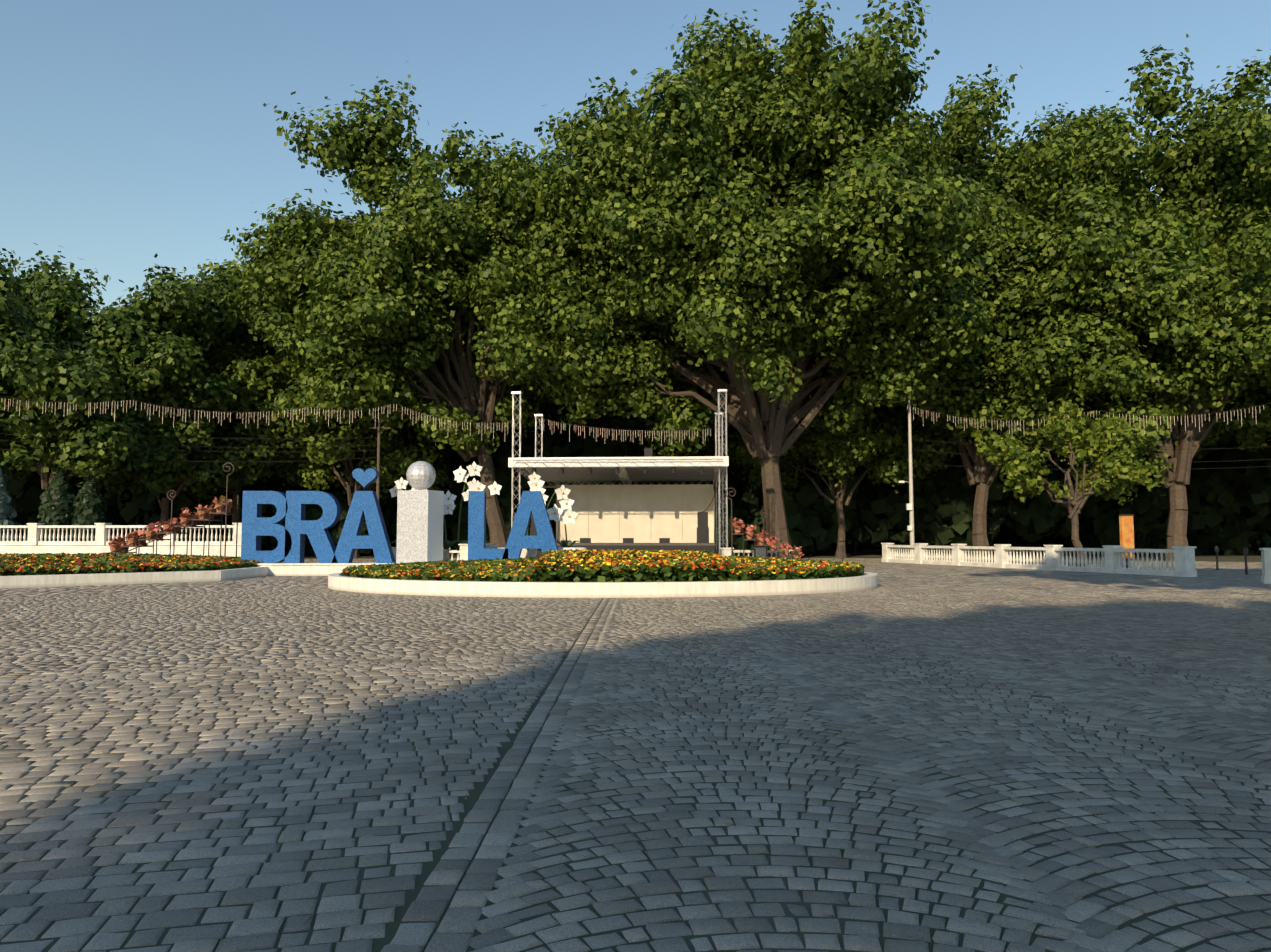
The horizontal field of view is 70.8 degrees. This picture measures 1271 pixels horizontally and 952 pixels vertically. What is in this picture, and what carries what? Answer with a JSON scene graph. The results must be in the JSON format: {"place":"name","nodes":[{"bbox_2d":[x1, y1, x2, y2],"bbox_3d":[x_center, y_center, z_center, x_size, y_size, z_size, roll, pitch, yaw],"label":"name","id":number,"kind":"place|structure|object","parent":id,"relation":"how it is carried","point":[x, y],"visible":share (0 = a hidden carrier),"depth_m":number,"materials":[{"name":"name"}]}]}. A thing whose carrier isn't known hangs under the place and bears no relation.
{"place":"outdoors","nodes":[
{"label":"outdoors","id":0,"kind":"place"},
{"bbox_2d":[0,550,1270,951],"bbox_3d":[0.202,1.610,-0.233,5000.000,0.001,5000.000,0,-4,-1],"label":"ground","id":1,"kind":"structure","parent":0,"point":[428,868],"depth_m":5.00,"materials":[{"name":"grey stone"}]},
{"bbox_2d":[0,466,26,545],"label":"conifer shrub","id":2,"kind":"object","parent":1,"relation":"on","point":[7,513],"visible":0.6,"depth_m":51.00,"materials":[{"name":"green plant"}]},
{"bbox_2d":[0,328,35,459],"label":"tree","id":3,"kind":"object","parent":1,"relation":"on","point":[4,444],"visible":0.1,"depth_m":58.99,"materials":[{"name":"green plant"}]},
{"bbox_2d":[36,466,75,545],"bbox_3d":[-33.732,2.326,52.176,2.158,5.882,2.256,0,-4,-1],"label":"thuja","id":4,"kind":"object","parent":1,"relation":"on","point":[57,496],"visible":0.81,"depth_m":51.56,"materials":[{"name":"green plant"}]},
{"bbox_2d":[69,474,107,545],"bbox_3d":[-32.242,2.576,52.689,1.991,5.452,2.065,0,-4,-1],"label":"thuja","id":5,"kind":"object","parent":1,"relation":"on","point":[89,504],"visible":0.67,"depth_m":52.13,"materials":[{"name":"green plant"}]},
{"bbox_2d":[0,243,264,488],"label":"tree","id":6,"kind":"object","parent":1,"relation":"on","point":[107,358],"depth_m":57.77,"materials":[{"name":"green plant"}]},
{"bbox_2d":[26,353,289,545],"bbox_3d":[-34.261,-1.782,64.367,16.327,15.794,15.959,0,-4,-1],"label":"tree","id":7,"kind":"object","parent":1,"relation":"on","point":[151,468],"depth_m":62.17,"materials":[{"name":"green plant"}]},
{"bbox_2d":[119,256,301,545],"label":"tree","id":8,"kind":"object","parent":1,"relation":"on","point":[249,347],"depth_m":67.51,"materials":[{"name":"green plant"}]},
{"bbox_2d":[226,361,451,557],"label":"tree","id":9,"kind":"object","parent":1,"relation":"on","point":[399,463],"depth_m":66.87,"materials":[{"name":"green plant"}]},
{"bbox_2d":[215,61,625,547],"bbox_3d":[-14.688,-10.084,67.722,31.083,33.024,27.964,0,-4,-1],"label":"tree","id":10,"kind":"object","parent":1,"relation":"on","point":[364,300],"depth_m":60.72,"materials":[{"name":"green plant"}]},
{"bbox_2d":[440,174,707,456],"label":"tree","id":11,"kind":"object","parent":1,"relation":"on","point":[543,401],"depth_m":80.29,"materials":[{"name":"green plant"}]},
{"bbox_2d":[0,587,1270,676],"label":"cobbles","id":12,"kind":"object","parent":1,"relation":"on","point":[751,623],"visible":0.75,"depth_m":16.15,"materials":[{"name":"stone"}]},
{"bbox_2d":[0,650,1270,951],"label":"cobbles","id":13,"kind":"object","parent":1,"relation":"on","point":[238,864],"visible":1,"depth_m":5.47,"materials":[{"name":"stone"}]},
{"bbox_2d":[0,387,1270,555],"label":"understory foliage","id":14,"kind":"object","parent":1,"relation":"on","point":[1229,504],"visible":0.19,"depth_m":75.52,"materials":[{"name":"green plant"}]},
{"bbox_2d":[0,558,1270,596],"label":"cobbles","id":15,"kind":"object","parent":1,"relation":"on","point":[1227,578],"visible":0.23,"depth_m":32.35,"materials":[{"name":"stone"}]},
{"bbox_2d":[0,523,241,556],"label":"balustrade","id":16,"kind":"object","parent":15,"relation":"on","point":[35,534],"visible":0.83,"depth_m":49.19,"materials":[{"name":"white paint"}]},
{"bbox_2d":[0,567,267,587],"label":"bed curb","id":17,"kind":"structure","parent":15,"relation":"on","point":[33,581],"depth_m":30.52,"materials":[{"name":"white paint"}]},
{"bbox_2d":[0,552,260,575],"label":"bed leaves","id":18,"kind":"object","parent":17,"relation":"on","point":[68,559],"visible":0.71,"depth_m":32.35,"materials":[{"name":"green plant"}]},
{"bbox_2d":[103,462,238,556],"bbox_3d":[-22.430,1.702,43.607,5.935,4.661,1.623,0,-4,-5],"label":"flower stand","id":19,"kind":"object","parent":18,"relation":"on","point":[204,516],"visible":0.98,"depth_m":43.06,"materials":[{"name":"grey metal"}]},
{"bbox_2d":[107,495,232,545],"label":"flowers","id":20,"kind":"object","parent":19,"relation":"on","point":[151,527],"visible":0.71,"depth_m":43.25,"materials":[{"name":"plant"}]},
{"bbox_2d":[244,562,393,575],"bbox_3d":[-9.911,3.958,38.099,14.290,0.510,1.820,0,-4,-1],"label":"sign base","id":21,"kind":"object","parent":15,"relation":"on","point":[301,569],"depth_m":37.17,"materials":[{"name":"white paint"}]},
{"bbox_2d":[241,491,291,562],"bbox_3d":[-15.559,2.167,38.006,2.120,3.050,0.550,0,-4,-1],"label":"letter","id":22,"kind":"object","parent":21,"relation":"on","point":[256,525],"visible":0.9,"depth_m":37.73,"materials":[{"name":"blue plastic"}]},
{"bbox_2d":[284,491,340,562],"bbox_3d":[-13.673,2.170,38.044,2.257,3.050,0.550,0,-4,-1],"label":"letter","id":23,"kind":"object","parent":21,"relation":"on","point":[298,526],"visible":0.98,"depth_m":37.78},
{"bbox_2d":[333,468,395,562],"bbox_3d":[-11.542,1.692,38.120,2.562,4.013,0.550,0,-4,-1],"label":"letter","id":24,"kind":"object","parent":21,"relation":"on","point":[365,505],"visible":0.98,"depth_m":37.83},
{"bbox_2d":[396,461,443,562],"bbox_3d":[-9.117,1.518,37.895,1.525,4.331,1.240,-1,-4,21],"label":"letter","id":25,"kind":"object","parent":21,"relation":"on","point":[420,510],"visible":1,"depth_m":37.42,"materials":[{"name":"white stone"}]},
{"bbox_2d":[468,491,507,560],"bbox_3d":[-6.249,2.180,38.195,1.708,3.050,0.550,0,-4,-1],"label":"letter","id":26,"kind":"object","parent":21,"relation":"on","point":[477,549],"visible":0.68,"depth_m":37.91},
{"bbox_2d":[502,491,557,558],"bbox_3d":[-4.432,2.183,38.231,2.562,3.050,0.550,0,-4,-1],"label":"letter","id":27,"kind":"object","parent":21,"relation":"on","point":[529,505],"visible":0.75,"depth_m":37.96,"materials":[{"name":"blue plastic"}]},
{"bbox_2d":[443,548,459,560],"bbox_3d":[-8.837,4.391,48.267,3.516,1.030,0.600,0,-4,-7],"label":"balustrade","id":28,"kind":"object","parent":15,"relation":"on","point":[454,551],"visible":0.21,"depth_m":48.08,"materials":[{"name":"white paint"}]},
{"bbox_2d":[392,544,585,561],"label":"orchid planters","id":29,"kind":"object","parent":15,"relation":"on","point":[526,553],"visible":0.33,"depth_m":39.16,"materials":[{"name":"white paint"}]},
{"bbox_2d":[389,477,414,545],"bbox_3d":[-10.409,1.688,39.820,1.866,3.274,1.196,0,-4,-1],"label":"orchid","id":30,"kind":"object","parent":29,"relation":"on","point":[398,487],"visible":0.35,"depth_m":39.49,"materials":[{"name":"white plant"}]},
{"bbox_2d":[443,490,458,548],"bbox_3d":[-8.399,1.952,39.381,1.982,2.688,1.137,0,-4,-1],"label":"orchid","id":31,"kind":"object","parent":29,"relation":"on","point":[449,505],"visible":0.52,"depth_m":39.58,"materials":[{"name":"white plant"}]},
{"bbox_2d":[444,462,481,550],"bbox_3d":[-7.810,1.337,39.970,1.728,3.994,1.332,2,-5,-30],"label":"orchid","id":32,"kind":"object","parent":29,"relation":"on","point":[461,474],"visible":0.75,"depth_m":39.78,"materials":[{"name":"white plant"}]},
{"bbox_2d":[451,481,501,543],"bbox_3d":[-7.090,1.742,39.518,2.389,3.128,0.717,0,-4,-1],"label":"orchid","id":33,"kind":"object","parent":29,"relation":"on","point":[493,488],"visible":0.48,"depth_m":39.58,"materials":[{"name":"white plant"}]},
{"bbox_2d":[526,472,545,549],"bbox_3d":[-4.634,1.563,39.847,1.741,3.528,0.864,3,-5,-33],"label":"orchid","id":34,"kind":"object","parent":29,"relation":"on","point":[534,483],"visible":0.48,"depth_m":39.82,"materials":[{"name":"white plant"}]},
{"bbox_2d":[537,485,570,550],"bbox_3d":[-4.016,1.864,39.943,1.516,2.942,1.860,3,-5,-35],"label":"orchid","id":35,"kind":"object","parent":29,"relation":"on","point":[559,493],"visible":0.6,"depth_m":39.60,"materials":[{"name":"white plant"}]},
{"bbox_2d":[552,497,580,546],"bbox_3d":[-3.254,2.088,39.713,1.062,2.462,1.918,3,-5,-39],"label":"orchid","id":36,"kind":"object","parent":29,"relation":"on","point":[565,517],"visible":0.77,"depth_m":39.66,"materials":[{"name":"white"}]},
{"bbox_2d":[328,572,877,597],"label":"bed curb","id":37,"kind":"structure","parent":15,"relation":"on","point":[629,588],"depth_m":24.31,"materials":[{"name":"white paint"}]},
{"bbox_2d":[341,548,864,581],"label":"blossoms","id":38,"kind":"object","parent":37,"relation":"on","point":[721,566],"visible":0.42,"depth_m":26.16,"materials":[{"name":"plant"}]},
{"bbox_2d":[508,389,728,558],"bbox_3d":[-0.771,0.297,54.152,12.700,10.021,10.050,0,-4,4],"label":"stage","id":39,"kind":"object","parent":15,"relation":"on","point":[648,517],"visible":0.83,"depth_m":55.28,"materials":[{"name":"silver metal"}]},
{"bbox_2d":[0,419,1270,500],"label":"overhead wires","id":40,"kind":"object","parent":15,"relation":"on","point":[379,427],"visible":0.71,"depth_m":58.69,"materials":[{"name":"black"}]},
{"bbox_2d":[720,547,799,558],"bbox_3d":[6.849,4.450,49.134,4.348,1.030,0.600,1,-4,-10],"label":"balustrade","id":41,"kind":"object","parent":15,"relation":"on","point":[761,551],"visible":0.38,"depth_m":48.88,"materials":[{"name":"white paint"}]},
{"bbox_2d":[725,488,801,558],"bbox_3d":[6.863,2.753,47.708,4.055,4.221,1.538,0,-4,7],"label":"flower stand","id":42,"kind":"object","parent":15,"relation":"on","point":[749,536],"visible":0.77,"depth_m":47.08,"materials":[{"name":"grey metal"}]},
{"bbox_2d":[732,517,803,557],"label":"flowers","id":43,"kind":"object","parent":42,"relation":"on","point":[752,528],"visible":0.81,"depth_m":47.23,"materials":[{"name":"plant"}]},
{"bbox_2d":[841,545,843,560],"bbox_3d":[10.864,4.229,46.925,0.203,1.170,0.203,2,-4,-24],"label":"bollard light","id":44,"kind":"object","parent":15,"relation":"on","point":[842,548],"visible":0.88,"depth_m":46.88,"materials":[{"name":"grey metal"}]},
{"bbox_2d":[899,369,914,558],"bbox_3d":[17.046,-1.273,59.411,2.890,13.848,0.490,0,-4,-1],"label":"lamp post","id":45,"kind":"object","parent":15,"relation":"on","point":[910,506],"visible":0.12,"depth_m":59.26,"materials":[{"name":"white metal"}]},
{"bbox_2d":[881,543,1196,576],"bbox_3d":[19.296,4.200,46.948,0.600,1.230,22.650,1,-4,-16],"label":"balustrade","id":46,"kind":"object","parent":15,"relation":"on","point":[1184,557],"visible":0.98,"depth_m":43.23,"materials":[{"name":"white paint"}]},
{"bbox_2d":[1118,514,1134,567],"bbox_3d":[25.456,3.378,46.278,0.827,2.780,0.229,1,-4,-18],"label":"sign","id":47,"kind":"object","parent":15,"relation":"on","point":[1126,525],"depth_m":46.22,"materials":[{"name":"orange metal"}]},
{"bbox_2d":[1214,546,1218,569],"bbox_3d":[28.493,4.015,43.790,0.203,1.170,0.203,-2,-4,21],"label":"bollard light","id":48,"kind":"object","parent":15,"relation":"on","point":[1216,548],"visible":1,"depth_m":43.75,"materials":[{"name":"grey metal"}]},
{"bbox_2d":[1243,547,1247,574],"bbox_3d":[26.130,3.638,38.253,0.203,1.170,0.203,2,-4,-24],"label":"bollard light","id":49,"kind":"object","parent":15,"relation":"on","point":[1245,551],"visible":0.98,"depth_m":38.21,"materials":[{"name":"grey metal"}]},
{"bbox_2d":[1259,548,1270,583],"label":"balustrade","id":50,"kind":"object","parent":15,"relation":"on","point":[1266,565],"visible":0.94,"depth_m":30.85,"materials":[{"name":"white paint"}]},
{"bbox_2d":[459,0,1043,558],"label":"tree","id":51,"kind":"object","parent":1,"relation":"on","point":[873,228],"depth_m":55.87,"materials":[{"name":"green plant"}]},
{"bbox_2d":[714,349,965,557],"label":"tree","id":52,"kind":"object","parent":1,"relation":"on","point":[882,436],"depth_m":69.36,"materials":[{"name":"green plant"}]},
{"bbox_2d":[443,488,1270,549],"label":"understory","id":53,"kind":"object","parent":1,"relation":"on","point":[1087,543],"depth_m":112.39,"materials":[{"name":"plant"}]},
{"bbox_2d":[865,64,1166,558],"bbox_3d":[27.401,-11.933,70.436,26.871,36.962,25.470,0,-4,-1],"label":"tree","id":54,"kind":"object","parent":1,"relation":"on","point":[948,393],"depth_m":63.41,"materials":[{"name":"green plant"}]},
{"bbox_2d":[970,389,1163,566],"bbox_3d":[22.135,0.163,45.979,8.907,9.407,6.472,0,-4,-1],"label":"small tree","id":55,"kind":"object","parent":1,"relation":"on","point":[1115,467],"depth_m":46.06,"materials":[{"name":"green plant"}]},
{"bbox_2d":[976,34,1270,560],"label":"tree","id":56,"kind":"object","parent":1,"relation":"on","point":[1156,279],"depth_m":56.86,"materials":[{"name":"green plant"}]},
{"bbox_2d":[1209,267,1270,415],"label":"tree","id":57,"kind":"object","parent":1,"relation":"on","point":[1259,390],"visible":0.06,"depth_m":60.75,"materials":[{"name":"green plant"}]},
{"bbox_2d":[0,0,1270,331],"label":"sky","id":58,"kind":"structure","parent":0,"point":[132,131],"materials":[{"name":"blue"}]},
{"bbox_2d":[4,398,1269,445],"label":"festoon lights","id":59,"kind":"object","parent":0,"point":[563,423],"visible":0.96,"depth_m":51.83,"materials":[{"name":"beige"}]},
{"bbox_2d":[1068,460,1205,552],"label":"tree","id":60,"kind":"object","parent":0,"point":[1070,544],"depth_m":92.19,"materials":[{"name":"plant"}]}
]}

